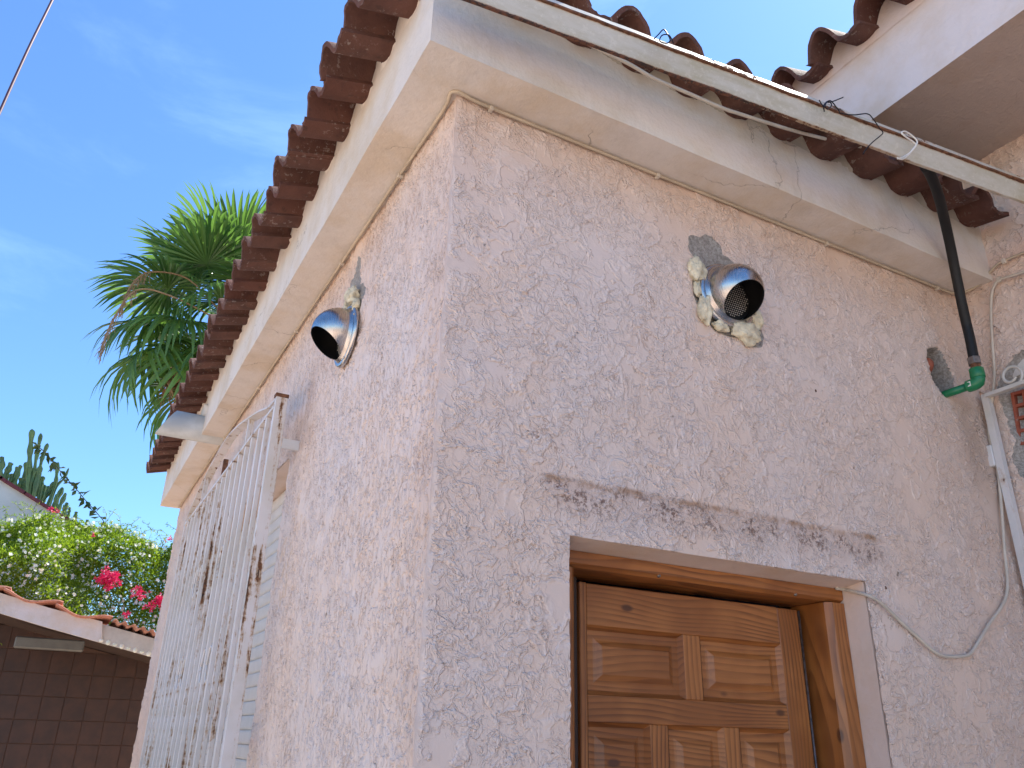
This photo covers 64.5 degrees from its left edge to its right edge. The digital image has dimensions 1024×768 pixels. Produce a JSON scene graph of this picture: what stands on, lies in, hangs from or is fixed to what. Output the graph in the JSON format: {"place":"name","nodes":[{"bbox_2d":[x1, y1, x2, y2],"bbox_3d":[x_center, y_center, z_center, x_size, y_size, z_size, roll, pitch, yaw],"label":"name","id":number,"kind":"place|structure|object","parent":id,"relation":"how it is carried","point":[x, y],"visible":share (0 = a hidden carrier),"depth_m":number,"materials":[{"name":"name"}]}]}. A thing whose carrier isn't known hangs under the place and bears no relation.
{"place":"outdoors","nodes":[
{"label":"outdoors","id":0,"kind":"place"},
{"bbox_2d":[0,0,53,114],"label":"overhead line","id":1,"kind":"object","parent":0,"point":[24,56],"visible":1,"depth_m":6.42,"materials":[{"name":"white"}]},
{"bbox_2d":[0,0,854,632],"label":"sky","id":2,"kind":"structure","parent":0,"point":[112,105],"materials":[{"name":"blue"}]},
{"label":"patio","id":3,"kind":"structure","parent":0,"visible":0},
{"bbox_2d":[0,586,155,767],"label":"lean to","id":4,"kind":"object","parent":3,"relation":"on","point":[72,687],"visible":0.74,"depth_m":7.13,"materials":[{"name":"brown tile"}]},
{"bbox_2d":[0,499,174,644],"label":"flowering hedge","id":5,"kind":"object","parent":3,"relation":"on","point":[74,541],"visible":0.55,"depth_m":7.99,"materials":[{"name":"green plant"}]},
{"bbox_2d":[46,506,171,622],"bbox_3d":[-3.939,2.959,7.369,1.307,3.533,0.414,14,-27,-25],"label":"bougainvillea","id":6,"kind":"object","parent":3,"relation":"on","point":[107,578],"visible":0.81,"depth_m":7.74,"materials":[{"name":"pink plant"}]},
{"bbox_2d":[130,0,1023,767],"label":"house","id":7,"kind":"structure","parent":3,"relation":"on","point":[566,476],"depth_m":2.09,"materials":[{"name":"paint"}]},
{"bbox_2d":[155,404,222,445],"bbox_3d":[-1.710,0.201,4.344,0.337,0.194,0.182,14,-27,-25],"label":"drain spout","id":8,"kind":"object","parent":7,"relation":"attached to","point":[183,425],"visible":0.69,"depth_m":4.29,"materials":[{"name":"plastic"}]},
{"bbox_2d":[138,392,299,767],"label":"window grille","id":9,"kind":"object","parent":7,"relation":"attached to","point":[170,725],"depth_m":3.01,"materials":[{"name":"white metal"}]},
{"bbox_2d":[186,490,285,767],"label":"window","id":10,"kind":"structure","parent":7,"relation":"in","point":[249,705],"depth_m":3.13,"materials":[{"name":"white plastic"}]},
{"bbox_2d":[311,285,360,367],"bbox_3d":[-0.536,-0.181,2.434,0.123,0.258,0.200,14,-27,-25],"label":"vent hood","id":11,"kind":"object","parent":7,"relation":"attached to","point":[333,332],"visible":1,"depth_m":2.38,"materials":[{"name":"metal"}]},
{"bbox_2d":[178,90,1023,507],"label":"wall cable","id":12,"kind":"object","parent":7,"relation":"attached to","point":[658,176],"depth_m":2.40,"materials":[{"name":"beige plastic"}]},
{"bbox_2d":[528,24,861,147],"bbox_3d":[0.650,-0.792,2.265,1.388,0.180,0.010,14,-27,-25],"label":"hanging cable","id":13,"kind":"object","parent":7,"relation":"hanging from","point":[662,82],"visible":0.58,"depth_m":2.17,"materials":[{"name":"grey plastic"}]},
{"bbox_2d":[576,581,817,767],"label":"door","id":14,"kind":"structure","parent":7,"relation":"in","point":[665,680],"depth_m":1.92,"materials":[{"name":"brown wood"}]},
{"bbox_2d":[687,255,764,346],"bbox_3d":[0.605,-0.236,2.174,0.252,0.241,0.124,14,-27,-25],"label":"vent hood","id":15,"kind":"object","parent":7,"relation":"attached to","point":[731,297],"visible":1,"depth_m":2.17,"materials":[{"name":"metal"}]},
{"bbox_2d":[462,0,1023,203],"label":"gutter","id":16,"kind":"object","parent":7,"relation":"attached to","point":[563,20],"visible":0.98,"depth_m":2.06,"materials":[{"name":"paint"}]},
{"bbox_2d":[654,29,673,43],"bbox_3d":[0.357,-0.819,1.911,0.061,0.048,0.003,14,-27,-25],"label":"tie wire","id":17,"kind":"object","parent":16,"relation":"attached to","point":[669,36],"visible":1,"depth_m":1.91,"materials":[{"name":"silver metal"}]},
{"bbox_2d":[819,97,882,154],"bbox_3d":[0.889,-0.673,2.113,0.246,0.169,0.006,14,-27,-25],"label":"tie wire","id":18,"kind":"object","parent":16,"relation":"attached to","point":[825,103],"visible":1,"depth_m":2.11,"materials":[{"name":"black metal"}]},
{"bbox_2d":[897,131,917,159],"bbox_3d":[1.069,-0.639,2.195,0.109,0.122,0.004,14,-27,-25],"label":"cord","id":19,"kind":"object","parent":16,"relation":"attached to","point":[906,155],"visible":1,"depth_m":2.21,"materials":[{"name":"white plastic"}]},
{"bbox_2d":[920,167,978,356],"bbox_3d":[1.335,-0.361,2.458,0.043,0.453,0.479,-14,-28,31],"label":"black hose","id":20,"kind":"object","parent":16,"relation":"hanging from","point":[933,181],"visible":0.93,"depth_m":2.56,"materials":[{"name":"black rubber"}]},
{"bbox_2d":[835,271,1023,658],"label":"drooping cable","id":21,"kind":"object","parent":7,"relation":"attached to","point":[925,644],"visible":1,"depth_m":2.37,"materials":[{"name":"grey plastic"}]},
{"bbox_2d":[941,355,985,397],"bbox_3d":[1.407,-0.013,2.567,0.043,0.106,0.172,17,-28,-31],"label":"pipe elbow","id":22,"kind":"object","parent":7,"relation":"attached to","point":[976,380],"visible":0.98,"depth_m":2.52,"materials":[{"name":"green plastic"}]},
{"bbox_2d":[981,365,1023,586],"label":"iron gate frame","id":23,"kind":"object","parent":7,"relation":"attached to","point":[996,454],"visible":1,"depth_m":2.54,"materials":[{"name":"white paint"}]},
{"bbox_2d":[1013,359,1023,376],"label":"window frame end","id":24,"kind":"structure","parent":7,"relation":"in","point":[1016,373],"depth_m":2.60,"materials":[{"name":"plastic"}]},
{"label":"ground","id":25,"kind":"structure","parent":0,"visible":0},
{"bbox_2d":[0,429,87,525],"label":"cactus","id":26,"kind":"object","parent":25,"relation":"on","point":[31,480],"visible":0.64,"depth_m":10.79,"materials":[{"name":"green plant"}]},
{"bbox_2d":[0,475,100,612],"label":"gable house","id":27,"kind":"structure","parent":25,"relation":"on","point":[10,493],"depth_m":9.59,"materials":[{"name":"white paint"}]},
{"bbox_2d":[32,442,105,528],"bbox_3d":[-5.243,1.241,9.648,1.069,0.976,0.218,14,-27,-25],"label":"tendril","id":28,"kind":"object","parent":27,"relation":"attached to","point":[52,466],"visible":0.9,"depth_m":9.66,"materials":[{"name":"green plant"}]},
{"bbox_2d":[83,178,265,454],"bbox_3d":[-4.794,1.368,11.965,3.995,10.125,4.068,14,-27,-25],"label":"palm tree","id":29,"kind":"object","parent":25,"relation":"on","point":[199,252],"visible":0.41,"depth_m":12.09,"materials":[{"name":"green plant"}]}
]}

